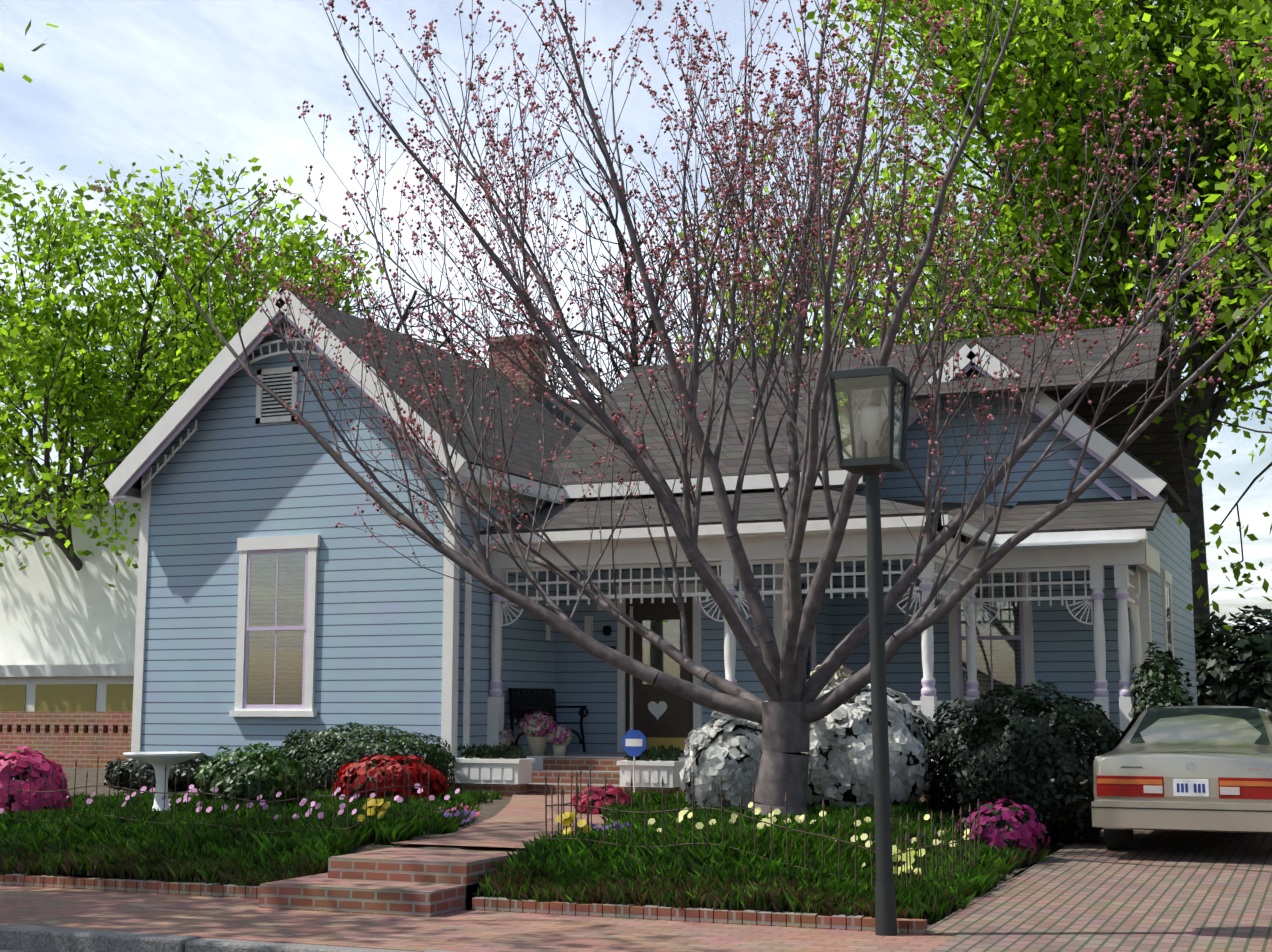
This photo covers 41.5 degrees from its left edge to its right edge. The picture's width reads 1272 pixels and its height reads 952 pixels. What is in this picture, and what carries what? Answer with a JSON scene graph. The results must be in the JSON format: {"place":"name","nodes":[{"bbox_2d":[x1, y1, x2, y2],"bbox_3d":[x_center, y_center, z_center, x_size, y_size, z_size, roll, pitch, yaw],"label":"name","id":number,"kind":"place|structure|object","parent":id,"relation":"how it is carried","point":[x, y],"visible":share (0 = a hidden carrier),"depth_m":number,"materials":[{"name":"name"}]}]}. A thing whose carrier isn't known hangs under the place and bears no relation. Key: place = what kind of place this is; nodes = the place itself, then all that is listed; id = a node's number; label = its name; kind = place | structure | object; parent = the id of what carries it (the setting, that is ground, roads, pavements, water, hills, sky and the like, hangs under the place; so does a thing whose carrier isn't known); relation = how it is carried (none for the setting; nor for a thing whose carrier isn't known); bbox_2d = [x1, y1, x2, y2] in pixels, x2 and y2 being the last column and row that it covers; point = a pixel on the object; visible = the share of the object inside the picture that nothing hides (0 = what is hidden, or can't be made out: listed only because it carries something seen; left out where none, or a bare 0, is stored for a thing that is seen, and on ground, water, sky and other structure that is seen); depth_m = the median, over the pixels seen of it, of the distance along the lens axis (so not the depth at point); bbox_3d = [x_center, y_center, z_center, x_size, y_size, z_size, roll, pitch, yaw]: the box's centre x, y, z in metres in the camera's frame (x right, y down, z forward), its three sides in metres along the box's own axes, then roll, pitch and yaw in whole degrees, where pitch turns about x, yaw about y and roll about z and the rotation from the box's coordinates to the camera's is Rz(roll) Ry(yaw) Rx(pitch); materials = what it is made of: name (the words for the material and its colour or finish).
{"place":"outdoors","nodes":[
{"label":"outdoors","id":0,"kind":"place"},
{"bbox_2d":[0,948,47,951],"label":"road","id":1,"kind":"structure","parent":0,"point":[9,950],"depth_m":11.20,"materials":[{"name":"grey asphalt"}]},
{"bbox_2d":[0,20,58,82],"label":"leaves","id":2,"kind":"object","parent":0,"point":[27,78],"visible":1,"depth_m":17.31,"materials":[{"name":"green plant"}]},
{"bbox_2d":[0,885,954,951],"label":"sidewalk","id":3,"kind":"structure","parent":0,"point":[249,919],"depth_m":11.32,"materials":[{"name":"brick"}]},
{"bbox_2d":[827,366,909,935],"bbox_3d":[1.605,1.129,11.298,0.472,3.811,0.472,-3,-8,22],"label":"lamp post","id":4,"kind":"object","parent":3,"relation":"on","point":[842,384],"visible":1,"depth_m":11.30,"materials":[{"name":"black metal"}]},
{"bbox_2d":[0,784,1052,935],"bbox_3d":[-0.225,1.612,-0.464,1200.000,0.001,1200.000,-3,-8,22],"label":"ground","id":5,"kind":"structure","parent":0,"point":[90,876],"depth_m":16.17,"materials":[{"name":"green plant"}]},
{"bbox_2d":[0,489,140,768],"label":"neighboring building","id":6,"kind":"structure","parent":5,"relation":"on","point":[67,643],"depth_m":36.33,"materials":[{"name":"white paint"}]},
{"bbox_2d":[0,143,389,587],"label":"tree","id":7,"kind":"object","parent":5,"relation":"on","point":[132,405],"visible":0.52,"depth_m":34.95,"materials":[{"name":"green plant"}]},
{"bbox_2d":[0,924,458,951],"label":"kerb","id":8,"kind":"structure","parent":5,"relation":"on","point":[40,938],"depth_m":10.94,"materials":[{"name":"concrete"}]},
{"bbox_2d":[84,181,487,474],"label":"tree","id":9,"kind":"object","parent":5,"relation":"on","point":[405,315],"visible":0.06,"depth_m":58.47,"materials":[{"name":"brown plant"}]},
{"bbox_2d":[0,873,926,934],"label":"garden edging","id":10,"kind":"object","parent":5,"relation":"on","point":[777,919],"visible":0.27,"depth_m":11.99,"materials":[{"name":"brick"}]},
{"bbox_2d":[349,108,864,406],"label":"tree","id":11,"kind":"object","parent":5,"relation":"on","point":[627,286],"visible":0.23,"depth_m":57.44,"materials":[{"name":"brown plant"}]},
{"bbox_2d":[622,730,645,792],"bbox_3d":[-0.021,3.506,20.301,0.314,0.857,0.026,-3,-8,22],"label":"security sign","id":12,"kind":"object","parent":5,"relation":"in","point":[634,743],"visible":0.88,"depth_m":20.32,"materials":[{"name":"blue metal"}]},
{"bbox_2d":[131,317,1196,789],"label":"house walls","id":13,"kind":"structure","parent":5,"relation":"on","point":[275,607],"depth_m":23.91,"materials":[{"name":"blue wood"}]},
{"bbox_2d":[546,583,702,752],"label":"front door","id":14,"kind":"structure","parent":13,"relation":"attached to","point":[656,716],"depth_m":24.50,"materials":[{"name":"brown wood"}]},
{"bbox_2d":[103,290,1166,757],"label":"house trim","id":15,"kind":"structure","parent":13,"relation":"attached to","point":[765,540],"depth_m":23.08,"materials":[{"name":"white wood"}]},
{"bbox_2d":[131,288,1189,535],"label":"roofs","id":16,"kind":"structure","parent":13,"relation":"on","point":[1141,512],"depth_m":25.29,"materials":[{"name":"grey"}]},
{"bbox_2d":[487,555,1141,810],"bbox_3d":[2.501,2.983,23.221,8.327,3.390,5.650,-3,-8,22],"label":"porch","id":17,"kind":"object","parent":5,"relation":"on","point":[1127,583],"visible":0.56,"depth_m":22.58,"materials":[{"name":"white paint"}]},
{"bbox_2d":[509,688,587,751],"bbox_3d":[-1.246,3.512,24.047,0.594,0.927,1.435,-3,-8,22],"label":"bench","id":18,"kind":"object","parent":17,"relation":"on","point":[522,704],"visible":0.69,"depth_m":24.11,"materials":[{"name":"black metal"}]},
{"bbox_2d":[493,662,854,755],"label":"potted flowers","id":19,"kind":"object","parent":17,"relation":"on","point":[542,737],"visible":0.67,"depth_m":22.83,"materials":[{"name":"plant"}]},
{"bbox_2d":[668,96,1152,361],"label":"tree","id":20,"kind":"object","parent":5,"relation":"on","point":[933,271],"visible":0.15,"depth_m":43.14,"materials":[{"name":"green plant"}]},
{"bbox_2d":[1193,605,1271,712],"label":"hedge","id":21,"kind":"object","parent":5,"relation":"on","point":[1246,678],"visible":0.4,"depth_m":35.57,"materials":[{"name":"green plant"}]},
{"bbox_2d":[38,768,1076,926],"bbox_3d":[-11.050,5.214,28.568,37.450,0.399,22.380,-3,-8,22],"label":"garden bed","id":22,"kind":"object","parent":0,"point":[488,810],"visible":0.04,"depth_m":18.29,"materials":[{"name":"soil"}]},
{"bbox_2d":[123,751,202,811],"bbox_3d":[-4.640,3.041,16.410,0.760,0.660,0.760,-3,-8,22],"label":"birdbath","id":23,"kind":"object","parent":22,"relation":"on","point":[157,761],"visible":0.73,"depth_m":16.33,"materials":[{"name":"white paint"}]},
{"bbox_2d":[259,793,607,916],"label":"garden steps","id":24,"kind":"structure","parent":22,"relation":"on","point":[404,881],"depth_m":12.62,"materials":[{"name":"brick"}]},
{"bbox_2d":[0,755,979,888],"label":"garden fence","id":25,"kind":"object","parent":22,"relation":"on","point":[907,837],"visible":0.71,"depth_m":13.40,"materials":[{"name":"black metal"}]},
{"bbox_2d":[455,743,684,798],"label":"planter boxes","id":26,"kind":"object","parent":22,"relation":"on","point":[506,770],"visible":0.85,"depth_m":21.23,"materials":[{"name":"white paint"}]},
{"bbox_2d":[0,642,1193,877],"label":"shrubs","id":27,"kind":"object","parent":22,"relation":"on","point":[1034,766],"visible":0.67,"depth_m":17.54,"materials":[{"name":"green plant"}]},
{"bbox_2d":[92,0,1271,817],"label":"cherry tree","id":28,"kind":"object","parent":22,"relation":"on","point":[790,710],"visible":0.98,"depth_m":17.28,"materials":[{"name":"brown plant"}]},
{"bbox_2d":[0,0,1271,633],"bbox_3d":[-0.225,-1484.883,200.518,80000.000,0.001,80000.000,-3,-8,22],"label":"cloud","id":29,"kind":"structure","parent":0,"point":[332,196],"depth_m":4685.25,"materials":[{"name":"white"}]},
{"bbox_2d":[0,0,1271,704],"label":"sky","id":30,"kind":"structure","parent":0,"point":[1239,482],"materials":[{"name":"white"}]},
{"bbox_2d":[694,0,1271,703],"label":"tree","id":31,"kind":"object","parent":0,"point":[1046,36],"visible":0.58,"depth_m":37.56,"materials":[{"name":"green plant"}]},
{"bbox_2d":[923,829,1271,951],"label":"driveway","id":32,"kind":"structure","parent":0,"point":[1171,891],"depth_m":12.58,"materials":[{"name":"brick"}]},
{"bbox_2d":[1090,705,1271,849],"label":"car","id":33,"kind":"object","parent":32,"relation":"on","point":[1207,768],"visible":1,"depth_m":15.55,"materials":[{"name":"beige paint"}]},
{"bbox_2d":[1092,0,1271,634],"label":"driveway tree","id":34,"kind":"object","parent":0,"point":[1217,233],"visible":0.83,"depth_m":23.40,"materials":[{"name":"green plant"}]}
]}

